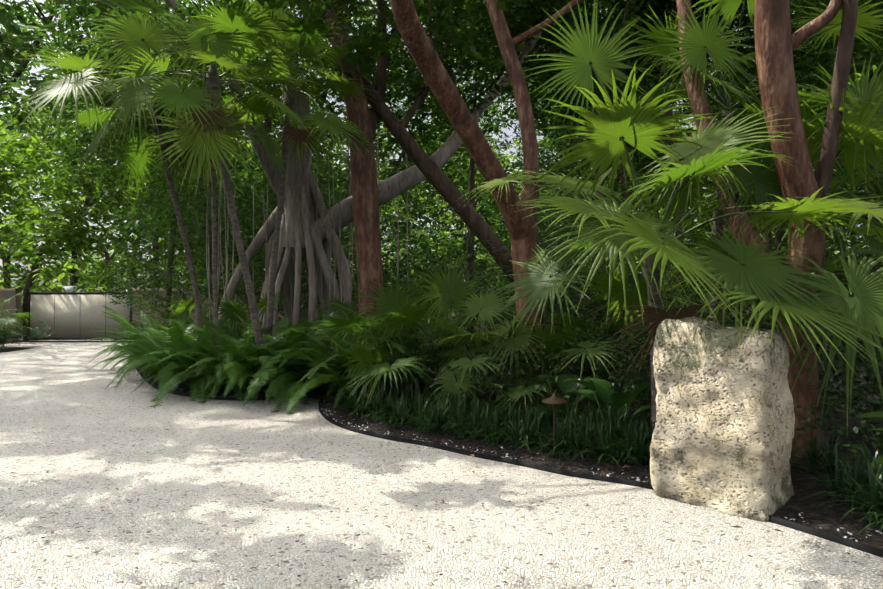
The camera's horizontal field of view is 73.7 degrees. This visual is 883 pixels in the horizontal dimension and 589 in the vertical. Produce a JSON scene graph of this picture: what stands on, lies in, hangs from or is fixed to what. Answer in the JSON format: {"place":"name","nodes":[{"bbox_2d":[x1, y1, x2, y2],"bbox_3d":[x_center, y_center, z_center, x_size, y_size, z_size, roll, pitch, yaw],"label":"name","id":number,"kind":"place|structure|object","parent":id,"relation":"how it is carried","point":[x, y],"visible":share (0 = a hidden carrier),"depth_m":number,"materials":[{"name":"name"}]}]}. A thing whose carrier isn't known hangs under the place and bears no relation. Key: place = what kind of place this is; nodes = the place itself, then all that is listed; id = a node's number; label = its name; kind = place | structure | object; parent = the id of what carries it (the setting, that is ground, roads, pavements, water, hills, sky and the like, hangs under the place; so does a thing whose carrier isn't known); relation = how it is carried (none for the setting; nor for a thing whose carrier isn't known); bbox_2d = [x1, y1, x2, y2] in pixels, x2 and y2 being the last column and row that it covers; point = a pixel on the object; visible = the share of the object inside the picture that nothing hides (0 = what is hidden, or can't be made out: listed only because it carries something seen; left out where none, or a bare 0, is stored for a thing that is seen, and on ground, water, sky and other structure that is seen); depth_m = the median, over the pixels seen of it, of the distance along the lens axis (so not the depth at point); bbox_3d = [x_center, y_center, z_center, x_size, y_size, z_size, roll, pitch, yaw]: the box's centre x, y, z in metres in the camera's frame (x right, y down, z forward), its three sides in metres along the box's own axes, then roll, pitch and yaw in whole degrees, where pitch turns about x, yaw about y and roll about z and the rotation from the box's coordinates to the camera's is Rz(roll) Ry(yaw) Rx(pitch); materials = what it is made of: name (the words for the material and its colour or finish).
{"place":"outdoors","nodes":[
{"label":"outdoors","id":0,"kind":"place"},
{"bbox_2d":[62,286,76,291],"bbox_3d":[-16.399,-0.190,25.952,0.620,0.360,0.030,0,-1,-1],"label":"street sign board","id":1,"kind":"object","parent":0,"point":[67,288],"visible":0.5,"depth_m":25.94,"materials":[{"name":"white"}]},
{"bbox_2d":[0,0,869,291],"label":"sky","id":2,"kind":"structure","parent":0,"point":[509,132],"materials":[{"name":"white"}]},
{"bbox_2d":[0,342,882,588],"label":"gravel driveway","id":3,"kind":"structure","parent":0,"point":[552,531],"depth_m":4.22,"materials":[{"name":"beige gravel"}]},
{"bbox_2d":[0,289,131,342],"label":"gate frame","id":4,"kind":"object","parent":3,"relation":"on","point":[26,300],"visible":0.62,"depth_m":21.97,"materials":[{"name":"grey metal"}]},
{"bbox_2d":[30,295,129,337],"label":"gate panel","id":5,"kind":"structure","parent":4,"relation":"attached to","point":[77,316],"depth_m":21.99,"materials":[{"name":"grey metal"}]},
{"bbox_2d":[135,367,311,400],"bbox_3d":[-7.392,1.697,15.202,2.942,0.090,15.427,1,-1,-41],"label":"garden edging","id":6,"kind":"object","parent":3,"relation":"on","point":[215,398],"visible":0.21,"depth_m":9.14,"materials":[{"name":"metal"}]},
{"bbox_2d":[158,385,881,541],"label":"loose shell chips","id":7,"kind":"object","parent":3,"relation":"on","point":[534,457],"visible":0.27,"depth_m":5.74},
{"bbox_2d":[318,399,882,557],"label":"edging strip","id":8,"kind":"object","parent":3,"relation":"on","point":[878,552],"visible":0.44,"depth_m":5.08,"materials":[{"name":"metal"}]},
{"bbox_2d":[0,307,882,459],"bbox_3d":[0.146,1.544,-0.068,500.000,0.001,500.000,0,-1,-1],"label":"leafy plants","id":9,"kind":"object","parent":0,"point":[843,437],"depth_m":8.38,"materials":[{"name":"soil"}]},
{"bbox_2d":[86,306,472,413],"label":"fern plants","id":10,"kind":"object","parent":9,"relation":"on","point":[282,367],"visible":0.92,"depth_m":9.12,"materials":[{"name":"green plant"}]},
{"bbox_2d":[0,288,589,342],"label":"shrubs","id":11,"kind":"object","parent":9,"relation":"on","point":[16,303],"visible":0.08,"depth_m":21.68,"materials":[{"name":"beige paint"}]},
{"bbox_2d":[164,0,556,346],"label":"banyan tree","id":12,"kind":"object","parent":9,"relation":"on","point":[310,223],"visible":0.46,"depth_m":11.72,"materials":[{"name":"grey plant"}]},
{"bbox_2d":[0,76,867,325],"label":"tree leaves","id":13,"kind":"object","parent":9,"relation":"on","point":[29,212],"visible":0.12,"depth_m":30.93,"materials":[{"name":"green plant"}]},
{"bbox_2d":[0,0,882,429],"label":"fan palms","id":14,"kind":"object","parent":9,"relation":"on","point":[836,310],"visible":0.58,"depth_m":6.37,"materials":[{"name":"green plant"}]},
{"bbox_2d":[0,0,882,342],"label":"tree leaves","id":15,"kind":"object","parent":9,"relation":"on","point":[252,202],"visible":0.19,"depth_m":15.45,"materials":[{"name":"green plant"}]},
{"bbox_2d":[0,225,882,474],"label":"shrub leaves","id":16,"kind":"object","parent":9,"relation":"on","point":[599,371],"visible":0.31,"depth_m":7.52,"materials":[{"name":"green plant"}]},
{"bbox_2d":[0,0,882,376],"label":"tree trunks","id":17,"kind":"object","parent":9,"relation":"on","point":[450,194],"visible":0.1,"depth_m":10.93,"materials":[{"name":"brown plant"}]},
{"bbox_2d":[0,0,678,204],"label":"shade tree leaves","id":18,"kind":"object","parent":17,"relation":"on","point":[14,36],"visible":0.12,"depth_m":12.34,"materials":[{"name":"green plant"}]},
{"bbox_2d":[149,65,825,440],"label":"palm trunks","id":19,"kind":"object","parent":9,"relation":"on","point":[657,301],"visible":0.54,"depth_m":9.36,"materials":[{"name":"brown plant"}]},
{"bbox_2d":[137,367,882,549],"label":"mulch bed","id":20,"kind":"object","parent":9,"relation":"on","point":[816,512],"visible":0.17,"depth_m":5.28,"materials":[{"name":"soil"}]},
{"bbox_2d":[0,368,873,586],"bbox_3d":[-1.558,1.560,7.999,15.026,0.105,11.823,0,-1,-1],"label":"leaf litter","id":21,"kind":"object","parent":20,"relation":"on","point":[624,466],"visible":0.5,"depth_m":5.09,"materials":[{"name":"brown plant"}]},
{"bbox_2d":[0,0,882,429],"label":"palm petioles","id":22,"kind":"object","parent":20,"relation":"on","point":[634,176],"visible":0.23,"depth_m":7.34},
{"bbox_2d":[155,107,846,385],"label":"dead palm fronds","id":23,"kind":"object","parent":22,"relation":"on","point":[652,314],"visible":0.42,"depth_m":8.04,"materials":[{"name":"plant"}]},
{"bbox_2d":[0,329,882,470],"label":"broad leaf plants","id":24,"kind":"object","parent":20,"relation":"on","point":[623,401],"visible":0.69,"depth_m":6.09,"materials":[{"name":"green plant"}]},
{"bbox_2d":[542,393,566,453],"bbox_3d":[1.077,1.273,5.620,0.242,0.668,0.242,0,-1,-1],"label":"path light","id":25,"kind":"object","parent":20,"relation":"on","point":[553,399],"visible":0.9,"depth_m":5.59,"materials":[{"name":"brown metal"}]},
{"bbox_2d":[320,366,882,534],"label":"liriope plants","id":26,"kind":"object","parent":20,"relation":"on","point":[586,434],"visible":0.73,"depth_m":5.88,"materials":[{"name":"green plant"}]},
{"bbox_2d":[650,317,794,521],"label":"stone block","id":27,"kind":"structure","parent":20,"relation":"on","point":[722,436],"depth_m":4.31,"materials":[{"name":"beige stone"}]},
{"bbox_2d":[322,0,842,457],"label":"tree trunks","id":28,"kind":"object","parent":9,"relation":"on","point":[777,43],"visible":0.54,"depth_m":6.72,"materials":[{"name":"brown plant"}]},
{"bbox_2d":[0,0,802,94],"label":"tree canopy leaves","id":29,"kind":"object","parent":28,"relation":"attached to","point":[387,14],"visible":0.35,"depth_m":9.93,"materials":[{"name":"green plant"}]}
]}

